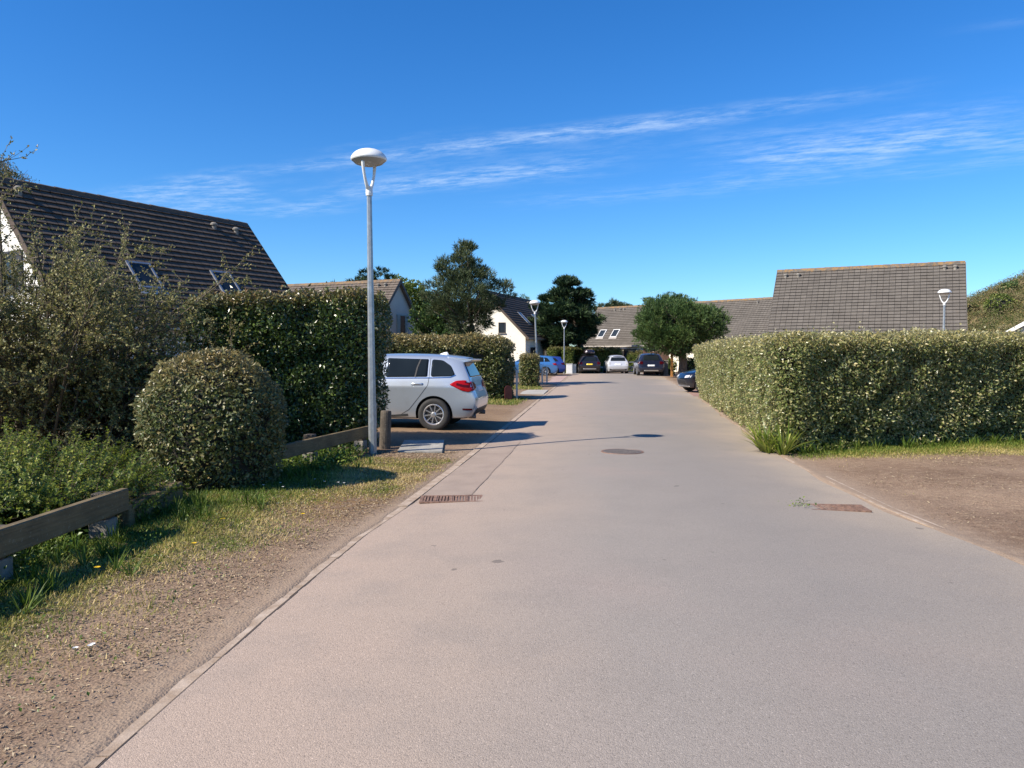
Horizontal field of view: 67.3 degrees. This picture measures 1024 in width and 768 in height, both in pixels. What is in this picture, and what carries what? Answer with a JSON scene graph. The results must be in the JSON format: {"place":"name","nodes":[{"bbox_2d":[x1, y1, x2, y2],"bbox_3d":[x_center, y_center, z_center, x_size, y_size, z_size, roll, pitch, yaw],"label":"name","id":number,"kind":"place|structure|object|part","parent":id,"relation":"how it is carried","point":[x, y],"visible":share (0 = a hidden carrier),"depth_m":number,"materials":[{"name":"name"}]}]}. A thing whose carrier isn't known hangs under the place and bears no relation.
{"place":"outdoors","nodes":[
{"label":"outdoors","id":0,"kind":"place"},
{"bbox_2d":[0,371,1023,767],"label":"ground","id":1,"kind":"structure","parent":0,"point":[128,705],"depth_m":5.46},
{"bbox_2d":[0,489,38,564],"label":"shrub","id":2,"kind":"object","parent":1,"relation":"on","point":[9,519],"visible":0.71,"depth_m":5.54,"materials":[{"name":"green plant"}]},
{"bbox_2d":[0,525,103,585],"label":"weeds","id":3,"kind":"object","parent":1,"relation":"on","point":[68,539],"visible":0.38,"depth_m":5.78,"materials":[{"name":"green plant"}]},
{"bbox_2d":[0,488,128,584],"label":"timber rail","id":4,"kind":"object","parent":1,"relation":"on","point":[98,511],"visible":0.77,"depth_m":5.69,"materials":[{"name":"wood"}]},
{"bbox_2d":[0,416,189,524],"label":"shrub","id":5,"kind":"object","parent":1,"relation":"on","point":[42,481],"visible":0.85,"depth_m":6.88,"materials":[{"name":"green plant"}]},
{"bbox_2d":[0,290,253,459],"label":"dark shrub","id":6,"kind":"object","parent":1,"relation":"on","point":[130,393],"visible":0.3,"depth_m":11.26,"materials":[{"name":"green plant"}]},
{"bbox_2d":[0,135,264,459],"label":"wild shrub","id":7,"kind":"object","parent":1,"relation":"on","point":[87,285],"visible":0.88,"depth_m":10.73,"materials":[{"name":"green plant"}]},
{"bbox_2d":[0,176,291,357],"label":"gabled house","id":8,"kind":"structure","parent":1,"relation":"on","point":[199,241],"depth_m":24.00,"materials":[{"name":"tile"}]},
{"bbox_2d":[0,251,15,293],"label":"window","id":9,"kind":"structure","parent":8,"relation":"in","point":[7,252],"depth_m":21.35,"materials":[{"name":"glass"}]},
{"bbox_2d":[115,482,182,527],"bbox_3d":[-3.620,1.187,7.501,0.340,0.250,1.350,0,2,-4],"label":"sleeper edge","id":10,"kind":"object","parent":1,"relation":"on","point":[127,516],"visible":0.24,"depth_m":7.29,"materials":[{"name":"brown wood"}]},
{"bbox_2d":[0,447,373,614],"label":"tall grass","id":11,"kind":"structure","parent":1,"relation":"on","point":[43,584],"depth_m":5.94,"materials":[{"name":"green plant"}]},
{"bbox_2d":[129,346,290,491],"bbox_3d":[-3.558,0.432,9.186,1.792,1.784,1.676,0,2,0],"label":"round bush","id":12,"kind":"object","parent":1,"relation":"on","point":[211,416],"visible":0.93,"depth_m":8.65,"materials":[{"name":"green plant"}]},
{"bbox_2d":[0,454,458,763],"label":"grass","id":13,"kind":"structure","parent":1,"relation":"on","point":[236,494],"depth_m":6.45,"materials":[{"name":"green plant"}]},
{"bbox_2d":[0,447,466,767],"bbox_3d":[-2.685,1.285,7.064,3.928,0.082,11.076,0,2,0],"label":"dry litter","id":14,"kind":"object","parent":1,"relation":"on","point":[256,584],"visible":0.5,"depth_m":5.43,"materials":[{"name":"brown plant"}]},
{"bbox_2d":[83,507,405,767],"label":"kerb","id":15,"kind":"structure","parent":1,"relation":"on","point":[180,686],"depth_m":3.89,"materials":[{"name":"concrete"}]},
{"bbox_2d":[178,278,393,447],"bbox_3d":[-3.787,-0.332,13.241,3.358,2.911,2.070,0,2,0],"label":"clipped hedge","id":16,"kind":"object","parent":1,"relation":"on","point":[311,354],"visible":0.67,"depth_m":12.62,"materials":[{"name":"green plant"}]},
{"bbox_2d":[271,426,367,461],"bbox_3d":[-2.842,0.971,10.743,0.270,0.510,3.646,1,2,13],"label":"timber rail","id":17,"kind":"object","parent":1,"relation":"on","point":[310,444],"visible":0.5,"depth_m":10.92,"materials":[{"name":"wood"}]},
{"bbox_2d":[271,437,369,468],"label":"weeds","id":18,"kind":"object","parent":1,"relation":"on","point":[337,458],"visible":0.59,"depth_m":10.91,"materials":[{"name":"green plant"}]},
{"bbox_2d":[287,279,418,334],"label":"gabled house","id":19,"kind":"structure","parent":1,"relation":"on","point":[398,297],"depth_m":51.31,"materials":[{"name":"brown concrete"}]},
{"bbox_2d":[400,315,405,334],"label":"window","id":20,"kind":"structure","parent":19,"relation":"in","point":[402,317],"depth_m":51.46,"materials":[{"name":"glass"}]},
{"bbox_2d":[330,266,397,281],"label":"tree","id":21,"kind":"object","parent":1,"relation":"on","point":[384,270],"visible":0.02,"depth_m":63.34,"materials":[{"name":"green plant"}]},
{"bbox_2d":[350,148,386,453],"bbox_3d":[-2.200,-1.210,11.982,0.556,4.835,0.556,1,3,18],"label":"street lamp","id":22,"kind":"object","parent":1,"relation":"on","point":[368,157],"visible":1,"depth_m":11.94,"materials":[{"name":"metal"}]},
{"bbox_2d":[379,410,390,448],"bbox_3d":[-2.108,0.813,12.791,0.190,0.750,0.187,2,2,0],"label":"wooden bollard","id":23,"kind":"object","parent":1,"relation":"on","point":[385,431],"visible":0.88,"depth_m":12.71,"materials":[{"name":"wood"}]},
{"bbox_2d":[392,274,435,333],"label":"broadleaf tree","id":24,"kind":"object","parent":1,"relation":"on","point":[411,290],"visible":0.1,"depth_m":56.88,"materials":[{"name":"green plant"}]},
{"bbox_2d":[397,440,443,452],"bbox_3d":[-1.530,1.068,13.101,0.720,0.056,1.620,0,2,-4],"label":"access cover","id":25,"kind":"object","parent":1,"relation":"on","point":[422,446],"visible":0.85,"depth_m":12.89,"materials":[{"name":"concrete"}]},
{"bbox_2d":[377,352,487,429],"bbox_3d":[-2.822,0.113,16.897,4.438,1.633,2.240,0,2,7],"label":"parked car","id":26,"kind":"object","parent":1,"relation":"on","point":[436,391],"visible":0.59,"depth_m":15.95,"materials":[{"name":"silver metal"}]},
{"bbox_3d":[-2.179,-0.342,16.054,0.880,0.399,0.189,0,2,7],"label":"door window","id":27,"kind":"part","parent":26,"relation":"part of","materials":[{"name":"black glass"}]},
{"bbox_3d":[-1.425,-0.329,15.962,0.499,0.359,0.174,0,2,7],"label":"quarter window","id":28,"kind":"part","parent":26,"relation":"part of","materials":[{"name":"black glass"}]},
{"bbox_3d":[-0.858,-0.311,16.640,0.152,0.304,1.362,0,2,7],"label":"rear window","id":29,"kind":"part","parent":26,"relation":"part of","materials":[{"name":"blue glass"}]},
{"bbox_2d":[406,291,465,337],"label":"broadleaf tree","id":30,"kind":"object","parent":1,"relation":"on","point":[436,323],"visible":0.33,"depth_m":49.08,"materials":[{"name":"green plant"}]},
{"bbox_2d":[381,331,516,398],"bbox_3d":[-4.220,-0.647,26.758,9.081,2.552,2.356,0,2,-11],"label":"clipped hedge","id":31,"kind":"object","parent":1,"relation":"on","point":[495,364],"visible":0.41,"depth_m":26.49,"materials":[{"name":"green plant"}]},
{"bbox_2d":[416,237,517,335],"bbox_3d":[-2.349,-3.608,38.996,5.004,7.632,4.608,1,3,28],"label":"pine tree","id":32,"kind":"object","parent":1,"relation":"on","point":[467,309],"visible":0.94,"depth_m":38.31,"materials":[{"name":"green plant"}]},
{"bbox_2d":[398,375,569,506],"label":"kerb","id":33,"kind":"structure","parent":1,"relation":"on","point":[413,498],"depth_m":11.29,"materials":[{"name":"concrete"}]},
{"bbox_2d":[504,385,511,399],"bbox_3d":[-0.130,0.339,26.483,0.260,0.580,0.060,-1,2,-20],"label":"marker board","id":34,"kind":"object","parent":1,"relation":"on","point":[507,392],"visible":0.89,"depth_m":26.45,"materials":[{"name":"brown wood"}]},
{"bbox_2d":[462,291,555,361],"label":"gabled house","id":35,"kind":"structure","parent":1,"relation":"on","point":[513,322],"depth_m":65.52,"materials":[{"name":"white paint"}]},
{"bbox_2d":[498,322,505,333],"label":"window","id":36,"kind":"structure","parent":35,"relation":"in","point":[501,325],"depth_m":65.14,"materials":[{"name":"glass"}]},
{"bbox_2d":[516,369,517,398],"bbox_3d":[0.170,0.038,27.022,0.092,1.140,0.092,-1,2,-22],"label":"boundary post","id":37,"kind":"object","parent":1,"relation":"on","point":[516,383],"visible":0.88,"depth_m":26.98,"materials":[{"name":"metal"}]},
{"bbox_2d":[517,350,540,386],"bbox_3d":[0.842,-0.738,37.895,1.221,1.880,1.517,0,2,0],"label":"clipped hedge","id":38,"kind":"object","parent":1,"relation":"on","point":[529,369],"visible":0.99,"depth_m":37.38,"materials":[{"name":"green plant"}]},
{"bbox_2d":[529,300,539,353],"bbox_3d":[1.229,-2.035,39.118,0.556,4.455,0.556,-4,3,-20],"label":"street lamp","id":39,"kind":"object","parent":1,"relation":"on","point":[534,302],"visible":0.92,"depth_m":39.02,"materials":[{"name":"metal"}]},
{"bbox_2d":[518,356,565,374],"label":"parked car","id":40,"kind":"object","parent":1,"relation":"on","point":[560,364],"visible":0.27,"depth_m":58.47,"materials":[{"name":"blue paint"}]},
{"bbox_2d":[541,367,547,383],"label":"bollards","id":41,"kind":"object","parent":1,"relation":"on","point":[542,380],"visible":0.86,"depth_m":41.22,"materials":[{"name":"metal"}]},
{"bbox_2d":[547,346,562,357],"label":"clipped hedge","id":42,"kind":"object","parent":1,"relation":"on","point":[553,351],"visible":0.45,"depth_m":64.35,"materials":[{"name":"green plant"}]},
{"bbox_2d":[543,375,567,383],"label":"parking bay","id":43,"kind":"object","parent":1,"relation":"on","point":[557,379],"visible":0.16,"depth_m":48.17,"materials":[{"name":"grey concrete"}]},
{"bbox_2d":[511,355,557,375],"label":"parked car","id":44,"kind":"object","parent":43,"relation":"on","point":[549,362],"visible":0.32,"depth_m":56.06,"materials":[{"name":"blue paint"}]},
{"bbox_2d":[561,320,567,373],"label":"street lamp","id":45,"kind":"object","parent":1,"relation":"on","point":[563,321],"visible":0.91,"depth_m":61.88,"materials":[{"name":"metal"}]},
{"bbox_2d":[527,273,606,351],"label":"tree","id":46,"kind":"object","parent":1,"relation":"on","point":[576,311],"visible":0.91,"depth_m":67.99,"materials":[{"name":"green plant"}]},
{"bbox_2d":[561,345,622,372],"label":"clipped hedge","id":47,"kind":"object","parent":1,"relation":"on","point":[573,354],"visible":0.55,"depth_m":67.84,"materials":[{"name":"green plant"}]},
{"bbox_2d":[594,302,604,311],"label":"pine tree","id":48,"kind":"object","parent":1,"relation":"on","point":[601,304],"visible":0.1,"depth_m":92.61,"materials":[{"name":"green plant"}]},
{"bbox_2d":[576,305,646,358],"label":"row house","id":49,"kind":"structure","parent":1,"relation":"on","point":[617,328],"depth_m":77.48,"materials":[{"name":"grey tile"}]},
{"bbox_2d":[624,349,636,358],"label":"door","id":50,"kind":"structure","parent":49,"relation":"in","point":[625,350],"depth_m":75.01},
{"bbox_2d":[603,297,631,306],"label":"pine tree","id":51,"kind":"object","parent":1,"relation":"on","point":[612,303],"visible":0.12,"depth_m":94.42,"materials":[{"name":"green plant"}]},
{"bbox_2d":[626,350,669,370],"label":"garden hedge","id":52,"kind":"object","parent":1,"relation":"on","point":[631,357],"visible":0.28,"depth_m":68.39,"materials":[{"name":"green plant"}]},
{"bbox_2d":[643,346,668,374],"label":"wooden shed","id":53,"kind":"structure","parent":1,"relation":"on","point":[663,356],"depth_m":60.45,"materials":[{"name":"brown wood"}]},
{"bbox_2d":[643,291,697,304],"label":"pine tree","id":54,"kind":"object","parent":1,"relation":"on","point":[678,296],"visible":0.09,"depth_m":83.23,"materials":[{"name":"green plant"}]},
{"bbox_2d":[670,355,672,376],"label":"gate post","id":55,"kind":"object","parent":1,"relation":"on","point":[671,374],"visible":0.56,"depth_m":54.52,"materials":[{"name":"brown wood"}]},
{"bbox_2d":[667,358,677,374],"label":"garden shrub","id":56,"kind":"object","parent":1,"relation":"on","point":[669,365],"visible":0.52,"depth_m":59.07,"materials":[{"name":"green plant"}]},
{"bbox_2d":[629,294,732,377],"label":"tree","id":57,"kind":"object","parent":1,"relation":"on","point":[686,330],"visible":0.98,"depth_m":50.32,"materials":[{"name":"green plant"}]},
{"bbox_2d":[687,357,695,370],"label":"garden shrub","id":58,"kind":"object","parent":1,"relation":"on","point":[690,363],"visible":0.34,"depth_m":53.16,"materials":[{"name":"green plant"}]},
{"bbox_2d":[688,390,698,395],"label":"parking gravel","id":59,"kind":"structure","parent":1,"relation":"on","point":[694,392],"depth_m":31.89,"materials":[{"name":"grey gravel"}]},
{"bbox_2d":[677,369,700,391],"bbox_3d":[9.126,-0.393,32.468,4.188,1.442,1.771,0,2,-8],"label":"parked car","id":60,"kind":"object","parent":59,"relation":"on","point":[686,380],"visible":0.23,"depth_m":31.79,"materials":[{"name":"blue paint"}]},
{"bbox_2d":[662,297,772,371],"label":"row house","id":61,"kind":"structure","parent":1,"relation":"on","point":[752,315],"depth_m":67.72,"materials":[{"name":"grey tile"}]},
{"bbox_2d":[738,411,815,454],"bbox_3d":[4.206,0.791,12.412,1.204,0.666,1.546,0,2,0],"label":"strap leaf plant","id":62,"kind":"object","parent":1,"relation":"on","point":[767,445],"visible":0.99,"depth_m":12.27,"materials":[{"name":"green plant"}]},
{"bbox_2d":[786,496,816,508],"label":"weeds","id":63,"kind":"object","parent":1,"relation":"on","point":[803,504],"visible":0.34,"depth_m":7.97,"materials":[{"name":"green plant"}]},
{"bbox_2d":[662,376,943,527],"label":"kerb","id":64,"kind":"structure","parent":1,"relation":"on","point":[900,514],"depth_m":8.11,"materials":[{"name":"concrete"}]},
{"bbox_2d":[692,321,1023,452],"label":"clipped hedge","id":65,"kind":"object","parent":1,"relation":"on","point":[895,386],"visible":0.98,"depth_m":12.91,"materials":[{"name":"green plant"}]},
{"bbox_2d":[767,261,967,345],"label":"tiled house","id":66,"kind":"structure","parent":1,"relation":"on","point":[889,297],"depth_m":42.06,"materials":[{"name":"grey tile"}]},
{"bbox_2d":[787,437,1023,494],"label":"grass","id":67,"kind":"structure","parent":1,"relation":"on","point":[986,445],"depth_m":12.36,"materials":[{"name":"green plant"}]},
{"bbox_2d":[792,443,1023,540],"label":"dry litter","id":68,"kind":"object","parent":1,"relation":"on","point":[945,475],"visible":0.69,"depth_m":9.80,"materials":[{"name":"brown plant"}]},
{"bbox_2d":[796,432,1021,452],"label":"tall grass","id":69,"kind":"structure","parent":1,"relation":"on","point":[906,444],"depth_m":12.78,"materials":[{"name":"green plant"}]},
{"bbox_2d":[937,289,951,344],"bbox_3d":[19.050,-1.898,33.952,0.556,4.575,0.556,1,3,32],"label":"street lamp","id":70,"kind":"object","parent":1,"relation":"on","point":[944,292],"visible":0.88,"depth_m":33.84,"materials":[{"name":"metal"}]},
{"bbox_2d":[1005,322,1023,331],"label":"gabled house","id":71,"kind":"structure","parent":1,"relation":"on","point":[1020,325],"depth_m":42.41,"materials":[{"name":"grey concrete"}]},
{"bbox_2d":[0,0,1023,345],"label":"sky","id":72,"kind":"structure","parent":0,"point":[633,150],"materials":[{"name":"blue"}]},
{"bbox_2d":[487,384,542,404],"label":"grass","id":73,"kind":"structure","parent":0,"point":[512,401],"depth_m":26.20,"materials":[{"name":"green plant"}]},
{"bbox_2d":[520,390,547,394],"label":"driveway","id":74,"kind":"structure","parent":0,"point":[537,392],"depth_m":31.65,"materials":[{"name":"concrete"}]},
{"bbox_2d":[98,373,1023,767],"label":"road","id":75,"kind":"structure","parent":0,"point":[688,587],"depth_m":4.31,"materials":[{"name":"grey asphalt"}]},
{"bbox_2d":[97,396,544,767],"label":"kerb joint dirt","id":76,"kind":"structure","parent":75,"relation":"on","point":[252,630],"depth_m":4.43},
{"bbox_2d":[419,495,481,502],"bbox_3d":[-0.660,1.252,8.384,0.680,0.019,0.380,0,2,-3],"label":"drain grate","id":77,"kind":"object","parent":75,"relation":"on","point":[438,498],"visible":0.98,"depth_m":8.38,"materials":[{"name":"metal"}]},
{"bbox_2d":[424,442,519,494],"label":"gutter path","id":78,"kind":"structure","parent":75,"relation":"on","point":[470,475],"depth_m":10.37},
{"bbox_2d":[601,449,643,453],"bbox_3d":[1.750,1.073,12.200,0.676,0.018,0.676,0,2,0],"label":"manhole cover","id":79,"kind":"object","parent":75,"relation":"on","point":[621,451],"visible":1,"depth_m":12.16,"materials":[{"name":"metal"}]},
{"bbox_2d":[633,353,663,375],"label":"parked car","id":80,"kind":"object","parent":75,"relation":"on","point":[647,362],"visible":0.96,"depth_m":55.97,"materials":[{"name":"blue paint"}]},
{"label":"rear window","id":81,"kind":"part","parent":80,"relation":"part of","materials":[{"name":"black glass"}]},
{"bbox_2d":[803,503,871,511],"bbox_3d":[3.330,1.271,7.905,0.600,0.019,0.320,0,2,6],"label":"drain grate","id":82,"kind":"object","parent":75,"relation":"on","point":[849,507],"visible":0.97,"depth_m":7.88,"materials":[{"name":"metal"}]},
{"bbox_2d":[565,373,676,373],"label":"parking area","id":83,"kind":"object","parent":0,"point":[604,373],"visible":0.15,"depth_m":63.41,"materials":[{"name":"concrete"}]},
{"bbox_2d":[566,364,572,373],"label":"utility cabinet","id":84,"kind":"object","parent":83,"relation":"on","point":[569,368],"visible":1,"depth_m":63.14,"materials":[{"name":"white plastic"}]},
{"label":"door","id":85,"kind":"part","parent":84,"relation":"part of","materials":[{"name":"white plastic"}]},
{"bbox_2d":[573,364,575,373],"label":"utility cabinet","id":86,"kind":"object","parent":83,"relation":"on","point":[574,368],"visible":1,"depth_m":63.35,"materials":[{"name":"metal"}]},
{"bbox_2d":[576,353,600,372],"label":"parked car","id":87,"kind":"object","parent":83,"relation":"on","point":[588,362],"visible":1,"depth_m":62.73,"materials":[{"name":"black paint"}]},
{"bbox_2d":[584,349,594,352],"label":"roof box","id":88,"kind":"object","parent":87,"relation":"on","point":[589,351],"visible":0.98,"depth_m":63.16,"materials":[{"name":"black plastic"}]},
{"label":"rear window","id":89,"kind":"part","parent":87,"relation":"part of","materials":[{"name":"black glass"}]},
{"bbox_2d":[603,355,628,373],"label":"parked car","id":90,"kind":"object","parent":83,"relation":"on","point":[616,363],"visible":0.99,"depth_m":62.14,"materials":[{"name":"silver metal"}]},
{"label":"rear window","id":91,"kind":"part","parent":90,"relation":"part of","materials":[{"name":"black glass"}]},
{"bbox_2d":[663,360,668,375],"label":"gate pillar","id":92,"kind":"structure","parent":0,"point":[665,367],"depth_m":57.45,"materials":[{"name":"concrete"}]},
{"bbox_2d":[967,285,1023,331],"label":"hill","id":93,"kind":"structure","parent":0,"point":[998,320],"depth_m":84.09,"materials":[{"name":"green plant"}]},
{"bbox_2d":[967,303,979,315],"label":"dune bush","id":94,"kind":"object","parent":93,"relation":"on","point":[971,306],"visible":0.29,"depth_m":87.88,"materials":[{"name":"green plant"}]},
{"bbox_2d":[967,269,1023,332],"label":"dune scrub","id":95,"kind":"object","parent":93,"relation":"on","point":[983,295],"visible":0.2,"depth_m":85.51,"materials":[{"name":"green plant"}]},
{"bbox_2d":[983,292,1017,313],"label":"dune bush","id":96,"kind":"object","parent":93,"relation":"on","point":[996,301],"visible":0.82,"depth_m":85.22,"materials":[{"name":"green plant"}]},
{"bbox_2d":[998,280,1019,293],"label":"dune bush","id":97,"kind":"object","parent":93,"relation":"on","point":[1010,284],"visible":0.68,"depth_m":89.56,"materials":[{"name":"green plant"}]},
{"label":"dune hill","id":98,"kind":"structure","parent":0,"visible":0},
{"bbox_2d":[0,157,39,182],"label":"dune scrub","id":99,"kind":"object","parent":98,"relation":"on","point":[10,173],"visible":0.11,"depth_m":69.81,"materials":[{"name":"green plant"}]}
]}

